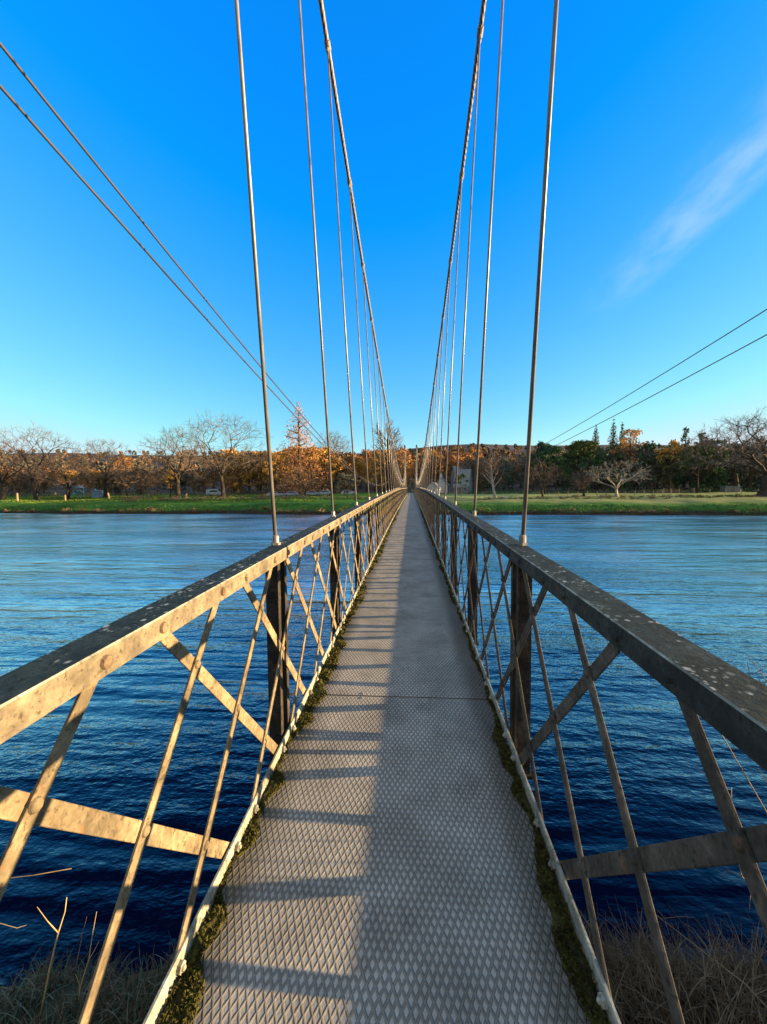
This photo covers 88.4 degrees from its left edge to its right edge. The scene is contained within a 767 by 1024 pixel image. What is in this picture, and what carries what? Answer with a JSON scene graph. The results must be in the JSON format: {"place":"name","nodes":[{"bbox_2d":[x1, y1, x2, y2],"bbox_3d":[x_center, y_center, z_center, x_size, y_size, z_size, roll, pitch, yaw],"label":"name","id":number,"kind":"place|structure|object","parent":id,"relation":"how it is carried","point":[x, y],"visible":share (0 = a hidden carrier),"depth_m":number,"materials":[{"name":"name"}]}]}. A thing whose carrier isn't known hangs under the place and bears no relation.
{"place":"outdoors","nodes":[
{"label":"outdoors","id":0,"kind":"place"},
{"bbox_2d":[0,42,382,484],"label":"overhead wire","id":1,"kind":"object","parent":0,"point":[70,132],"visible":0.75,"depth_m":5.53,"materials":[{"name":"black metal"}]},
{"bbox_2d":[0,513,766,985],"bbox_3d":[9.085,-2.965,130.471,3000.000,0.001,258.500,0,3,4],"label":"river","id":2,"kind":"structure","parent":0,"point":[694,579],"depth_m":7.85,"materials":[{"name":"liquid"}]},
{"bbox_2d":[0,444,766,1023],"bbox_3d":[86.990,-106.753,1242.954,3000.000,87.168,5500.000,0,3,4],"label":"ground","id":3,"kind":"structure","parent":0,"point":[626,502],"depth_m":76.97,"materials":[{"name":"plant"}]},
{"bbox_2d":[0,436,53,499],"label":"bare tree","id":4,"kind":"object","parent":3,"relation":"on","point":[2,488],"visible":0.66,"depth_m":105.40,"materials":[{"name":"brown plant"}]},
{"bbox_2d":[0,868,71,927],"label":"dry stalk","id":5,"kind":"object","parent":3,"relation":"on","point":[26,876],"visible":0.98,"depth_m":1.99,"materials":[{"name":"brown plant"}]},
{"bbox_2d":[0,420,85,499],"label":"bare tree","id":6,"kind":"object","parent":3,"relation":"on","point":[34,488],"visible":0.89,"depth_m":100.69,"materials":[{"name":"brown plant"}]},
{"bbox_2d":[37,897,66,1019],"bbox_3d":[-1.839,2.481,2.199,0.168,0.690,0.050,-2,3,-23],"label":"dry stalk","id":7,"kind":"object","parent":3,"relation":"on","point":[51,957],"visible":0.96,"depth_m":2.20,"materials":[{"name":"plant"}]},
{"bbox_2d":[26,456,99,500],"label":"bare tree","id":8,"kind":"object","parent":3,"relation":"on","point":[50,479],"visible":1,"depth_m":98.24,"materials":[{"name":"brown plant"}]},
{"bbox_2d":[74,917,86,978],"bbox_3d":[-1.811,2.581,2.344,0.111,0.376,0.045,1,3,20],"label":"dry stalk","id":9,"kind":"object","parent":3,"relation":"on","point":[79,950],"visible":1,"depth_m":2.33,"materials":[{"name":"brown plant"}]},
{"bbox_2d":[70,486,98,497],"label":"play frame","id":10,"kind":"object","parent":3,"relation":"on","point":[73,492],"visible":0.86,"depth_m":112.01,"materials":[{"name":"grey metal"}]},
{"bbox_2d":[75,912,99,1007],"bbox_3d":[-1.679,2.579,2.235,0.124,0.647,0.082,-3,4,-41],"label":"dry stalk","id":11,"kind":"object","parent":3,"relation":"on","point":[87,963],"visible":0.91,"depth_m":2.23,"materials":[{"name":"plant"}]},
{"bbox_2d":[0,931,178,1023],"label":"scrub","id":12,"kind":"object","parent":3,"relation":"on","point":[40,982],"visible":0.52,"depth_m":2.29,"materials":[{"name":"brown plant"}]},
{"bbox_2d":[91,490,102,497],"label":"shelter","id":13,"kind":"object","parent":3,"relation":"on","point":[99,493],"visible":0.82,"depth_m":113.01,"materials":[{"name":"stone"}]},
{"bbox_2d":[66,438,135,497],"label":"bare tree","id":14,"kind":"object","parent":3,"relation":"on","point":[106,468],"visible":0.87,"depth_m":108.28,"materials":[{"name":"brown plant"}]},
{"bbox_2d":[0,467,242,495],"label":"woodland","id":15,"kind":"object","parent":3,"relation":"on","point":[207,478],"visible":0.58,"depth_m":132.66,"materials":[{"name":"brown plant"}]},
{"bbox_2d":[113,456,142,495],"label":"beech tree","id":16,"kind":"object","parent":3,"relation":"on","point":[123,462],"visible":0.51,"depth_m":121.03,"materials":[{"name":"orange plant"}]},
{"bbox_2d":[113,464,165,498],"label":"bare tree","id":17,"kind":"object","parent":3,"relation":"on","point":[141,480],"visible":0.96,"depth_m":101.72,"materials":[{"name":"brown plant"}]},
{"bbox_2d":[0,494,316,503],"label":"lawn","id":18,"kind":"structure","parent":3,"relation":"on","point":[74,499],"depth_m":95.99,"materials":[{"name":"green plant"}]},
{"bbox_2d":[6,486,316,496],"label":"hedge","id":19,"kind":"object","parent":3,"relation":"on","point":[84,493],"visible":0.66,"depth_m":121.91,"materials":[{"name":"brown plant"}]},
{"bbox_2d":[162,470,179,496],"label":"beech tree","id":20,"kind":"object","parent":3,"relation":"on","point":[170,477],"visible":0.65,"depth_m":110.14,"materials":[{"name":"orange plant"}]},
{"bbox_2d":[136,427,215,496],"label":"bare tree","id":21,"kind":"object","parent":3,"relation":"on","point":[177,476],"visible":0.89,"depth_m":97.86,"materials":[{"name":"brown plant"}]},
{"bbox_2d":[0,84,391,485],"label":"overhead wire","id":22,"kind":"object","parent":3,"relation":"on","point":[6,93],"visible":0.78,"depth_m":5.54,"materials":[{"name":"black metal"}]},
{"bbox_2d":[206,489,220,495],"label":"parked car","id":23,"kind":"object","parent":3,"relation":"on","point":[209,492],"visible":0.81,"depth_m":109.61,"materials":[{"name":"white paint"}]},
{"bbox_2d":[165,408,276,497],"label":"bare tree","id":24,"kind":"object","parent":3,"relation":"on","point":[222,486],"visible":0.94,"depth_m":98.73,"materials":[{"name":"brown plant"}]},
{"bbox_2d":[119,492,375,501],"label":"scrub","id":25,"kind":"object","parent":3,"relation":"on","point":[192,498],"visible":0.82,"depth_m":90.63,"materials":[{"name":"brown plant"}]},
{"bbox_2d":[267,492,282,495],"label":"parked car","id":26,"kind":"object","parent":3,"relation":"on","point":[276,494],"visible":0.6,"depth_m":105.43,"materials":[{"name":"white paint"}]},
{"bbox_2d":[259,451,297,492],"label":"beech tree","id":27,"kind":"object","parent":3,"relation":"on","point":[278,458],"visible":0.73,"depth_m":119.11,"materials":[{"name":"orange plant"}]},
{"bbox_2d":[0,443,574,478],"bbox_3d":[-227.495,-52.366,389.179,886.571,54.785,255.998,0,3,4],"label":"woodland","id":28,"kind":"object","parent":3,"relation":"on","point":[503,451],"visible":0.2,"depth_m":396.05,"materials":[{"name":"brown plant"}]},
{"bbox_2d":[283,491,299,495],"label":"parked car","id":29,"kind":"object","parent":3,"relation":"on","point":[291,493],"visible":0.74,"depth_m":106.11,"materials":[{"name":"silver metal"}]},
{"bbox_2d":[258,402,340,494],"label":"larch tree","id":30,"kind":"object","parent":3,"relation":"on","point":[299,488],"visible":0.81,"depth_m":112.56,"materials":[{"name":"orange plant"}]},
{"bbox_2d":[284,467,323,494],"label":"bare tree","id":31,"kind":"object","parent":3,"relation":"on","point":[306,483],"visible":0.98,"depth_m":100.35,"materials":[{"name":"brown plant"}]},
{"bbox_2d":[306,491,321,495],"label":"parked car","id":32,"kind":"object","parent":3,"relation":"on","point":[312,492],"visible":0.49,"depth_m":105.63,"materials":[{"name":"white paint"}]},
{"bbox_2d":[214,445,418,493],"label":"woodland","id":33,"kind":"object","parent":3,"relation":"on","point":[253,475],"visible":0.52,"depth_m":130.48,"materials":[{"name":"orange plant"}]},
{"bbox_2d":[316,490,330,495],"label":"parked car","id":34,"kind":"object","parent":3,"relation":"on","point":[327,492],"visible":0.88,"depth_m":104.93,"materials":[{"name":"silver metal"}]},
{"bbox_2d":[305,447,343,490],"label":"beech tree","id":35,"kind":"object","parent":3,"relation":"on","point":[322,450],"visible":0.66,"depth_m":119.55,"materials":[{"name":"orange plant"}]},
{"bbox_2d":[311,428,352,492],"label":"bare tree","id":36,"kind":"object","parent":3,"relation":"on","point":[336,443],"visible":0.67,"depth_m":123.41,"materials":[{"name":"brown plant"}]},
{"bbox_2d":[334,472,361,497],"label":"dark shrub","id":37,"kind":"object","parent":3,"relation":"on","point":[343,476],"visible":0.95,"depth_m":91.16,"materials":[{"name":"green plant"}]},
{"bbox_2d":[341,490,356,494],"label":"parked car","id":38,"kind":"object","parent":3,"relation":"on","point":[351,492],"visible":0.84,"depth_m":105.97,"materials":[{"name":"white paint"}]},
{"bbox_2d":[3,505,761,514],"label":"reeds","id":39,"kind":"object","parent":3,"relation":"on","point":[266,508],"visible":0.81,"depth_m":74.23,"materials":[{"name":"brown plant"}]},
{"bbox_2d":[0,0,766,1023],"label":"footbridge","id":40,"kind":"object","parent":3,"relation":"on","point":[384,870],"visible":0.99,"depth_m":1.60,"materials":[{"name":"paint"}]},
{"bbox_2d":[158,500,610,1023],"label":"moss","id":41,"kind":"object","parent":40,"relation":"on","point":[182,1006],"visible":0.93,"depth_m":1.50,"materials":[{"name":"green plant"}]},
{"bbox_2d":[0,502,766,514],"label":"grass","id":42,"kind":"structure","parent":3,"relation":"on","point":[468,505],"depth_m":73.09,"materials":[{"name":"green plant"}]},
{"bbox_2d":[368,419,408,491],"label":"bare tree","id":43,"kind":"object","parent":3,"relation":"on","point":[381,442],"visible":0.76,"depth_m":106.61,"materials":[{"name":"brown plant"}]},
{"bbox_2d":[407,479,417,492],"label":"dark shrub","id":44,"kind":"object","parent":3,"relation":"on","point":[413,482],"visible":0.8,"depth_m":92.58,"materials":[{"name":"green plant"}]},
{"bbox_2d":[426,482,440,494],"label":"outbuilding","id":45,"kind":"structure","parent":3,"relation":"on","point":[436,487],"depth_m":109.67,"materials":[{"name":"stone"}]},
{"bbox_2d":[391,445,483,485],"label":"woodland","id":46,"kind":"object","parent":3,"relation":"on","point":[452,459],"visible":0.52,"depth_m":220.27,"materials":[{"name":"orange plant"}]},
{"bbox_2d":[436,473,449,492],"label":"house","id":47,"kind":"structure","parent":3,"relation":"on","point":[442,484],"depth_m":128.43,"materials":[{"name":"paint"}]},
{"bbox_2d":[454,473,468,496],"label":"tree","id":48,"kind":"object","parent":3,"relation":"on","point":[459,477],"visible":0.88,"depth_m":94.59,"materials":[{"name":"green plant"}]},
{"bbox_2d":[450,466,472,485],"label":"house","id":49,"kind":"structure","parent":3,"relation":"on","point":[452,474],"depth_m":155.18,"materials":[{"name":"stone"}]},
{"bbox_2d":[453,469,472,493],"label":"house","id":50,"kind":"structure","parent":3,"relation":"on","point":[469,483],"depth_m":124.16,"materials":[{"name":"stone"}]},
{"bbox_2d":[478,449,503,498],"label":"bare tree","id":51,"kind":"object","parent":3,"relation":"on","point":[491,468],"visible":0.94,"depth_m":86.19,"materials":[{"name":"brown plant"}]},
{"bbox_2d":[458,455,555,491],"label":"woodland","id":52,"kind":"object","parent":3,"relation":"on","point":[509,472],"visible":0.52,"depth_m":144.86,"materials":[{"name":"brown plant"}]},
{"bbox_2d":[524,441,565,493],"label":"pine tree","id":53,"kind":"object","parent":3,"relation":"on","point":[550,451],"visible":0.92,"depth_m":101.27,"materials":[{"name":"green plant"}]},
{"bbox_2d":[523,459,566,496],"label":"bare tree","id":54,"kind":"object","parent":3,"relation":"on","point":[534,471],"visible":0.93,"depth_m":88.84,"materials":[{"name":"brown plant"}]},
{"bbox_2d":[568,470,593,495],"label":"bare tree","id":55,"kind":"object","parent":3,"relation":"on","point":[580,479],"visible":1,"depth_m":85.89,"materials":[{"name":"brown plant"}]},
{"bbox_2d":[561,439,603,492],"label":"pine tree","id":56,"kind":"object","parent":3,"relation":"on","point":[577,451],"visible":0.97,"depth_m":103.49,"materials":[{"name":"green plant"}]},
{"bbox_2d":[589,425,605,490],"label":"spruce tree","id":57,"kind":"object","parent":3,"relation":"on","point":[597,437],"visible":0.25,"depth_m":133.84,"materials":[{"name":"green plant"}]},
{"bbox_2d":[442,309,766,478],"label":"overhead wire","id":58,"kind":"object","parent":3,"relation":"on","point":[651,380],"visible":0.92,"depth_m":13.79,"materials":[{"name":"black metal"}]},
{"bbox_2d":[443,334,766,480],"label":"overhead wire","id":59,"kind":"object","parent":3,"relation":"on","point":[652,395],"visible":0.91,"depth_m":13.74,"materials":[{"name":"black metal"}]},
{"bbox_2d":[600,417,617,489],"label":"spruce tree","id":60,"kind":"object","parent":3,"relation":"on","point":[613,436],"visible":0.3,"depth_m":135.37,"materials":[{"name":"green plant"}]},
{"bbox_2d":[459,485,759,493],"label":"hedge","id":61,"kind":"object","parent":3,"relation":"on","point":[599,491],"visible":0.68,"depth_m":108.76,"materials":[{"name":"green plant"}]},
{"bbox_2d":[548,489,671,497],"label":"wire fence","id":62,"kind":"object","parent":3,"relation":"on","point":[662,491],"visible":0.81,"depth_m":86.53,"materials":[{"name":"grey metal"}]},
{"bbox_2d":[585,456,652,496],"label":"bare tree","id":63,"kind":"object","parent":3,"relation":"on","point":[620,479],"visible":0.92,"depth_m":85.63,"materials":[{"name":"brown plant"}]},
{"bbox_2d":[610,421,628,487],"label":"spruce tree","id":64,"kind":"object","parent":3,"relation":"on","point":[622,428],"visible":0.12,"depth_m":131.46,"materials":[{"name":"green plant"}]},
{"bbox_2d":[479,493,761,499],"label":"rough grass","id":65,"kind":"structure","parent":3,"relation":"on","point":[680,496],"depth_m":81.25,"materials":[{"name":"green plant"}]},
{"bbox_2d":[610,429,647,491],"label":"beech tree","id":66,"kind":"object","parent":3,"relation":"on","point":[634,433],"visible":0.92,"depth_m":116.25,"materials":[{"name":"orange plant"}]},
{"bbox_2d":[518,436,766,492],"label":"woodland","id":67,"kind":"object","parent":3,"relation":"on","point":[648,455],"visible":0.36,"depth_m":118.55,"materials":[{"name":"green plant"}]},
{"bbox_2d":[569,893,766,1023],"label":"brush","id":68,"kind":"object","parent":3,"relation":"on","point":[700,975],"visible":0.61,"depth_m":2.10,"materials":[{"name":"brown plant"}]},
{"bbox_2d":[654,439,688,492],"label":"pine tree","id":69,"kind":"object","parent":3,"relation":"on","point":[663,451],"visible":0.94,"depth_m":107.08,"materials":[{"name":"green plant"}]},
{"bbox_2d":[677,426,690,490],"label":"cypress tree","id":70,"kind":"object","parent":3,"relation":"on","point":[684,479],"visible":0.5,"depth_m":122.97,"materials":[{"name":"green plant"}]},
{"bbox_2d":[635,465,758,482],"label":"woodland","id":71,"kind":"object","parent":3,"relation":"on","point":[708,466],"visible":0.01,"depth_m":166.74,"materials":[{"name":"green plant"}]},
{"bbox_2d":[693,433,704,483],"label":"pine tree","id":72,"kind":"object","parent":3,"relation":"on","point":[700,467],"visible":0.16,"depth_m":120.85,"materials":[{"name":"green plant"}]},
{"bbox_2d":[674,444,732,492],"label":"cedar tree","id":73,"kind":"object","parent":3,"relation":"on","point":[697,485],"visible":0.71,"depth_m":99.87,"materials":[{"name":"green plant"}]},
{"bbox_2d":[663,488,758,493],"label":"wire fence","id":74,"kind":"object","parent":3,"relation":"on","point":[704,490],"visible":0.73,"depth_m":93.21,"materials":[{"name":"grey metal"}]},
{"bbox_2d":[656,656,766,1007],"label":"bare shrub","id":75,"kind":"object","parent":3,"relation":"on","point":[739,866],"visible":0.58,"depth_m":1.85,"materials":[{"name":"brown plant"}]},
{"bbox_2d":[700,463,728,490],"bbox_3d":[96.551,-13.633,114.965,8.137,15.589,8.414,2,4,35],"label":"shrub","id":76,"kind":"object","parent":3,"relation":"on","point":[713,476],"visible":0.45,"depth_m":114.73,"materials":[{"name":"green plant"}]},
{"bbox_2d":[671,406,766,496],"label":"bare tree","id":77,"kind":"object","parent":3,"relation":"on","point":[763,484],"visible":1,"depth_m":78.81,"materials":[{"name":"brown plant"}]},
{"bbox_2d":[693,413,766,491],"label":"bare tree","id":78,"kind":"object","parent":3,"relation":"on","point":[735,478],"visible":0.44,"depth_m":103.17,"materials":[{"name":"brown plant"}]},
{"bbox_2d":[720,486,739,491],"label":"shed","id":79,"kind":"structure","parent":3,"relation":"on","point":[731,488],"depth_m":100.98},
{"bbox_2d":[0,0,766,455],"label":"sky","id":80,"kind":"structure","parent":0,"point":[655,244],"materials":[{"name":"blue"}]}
]}

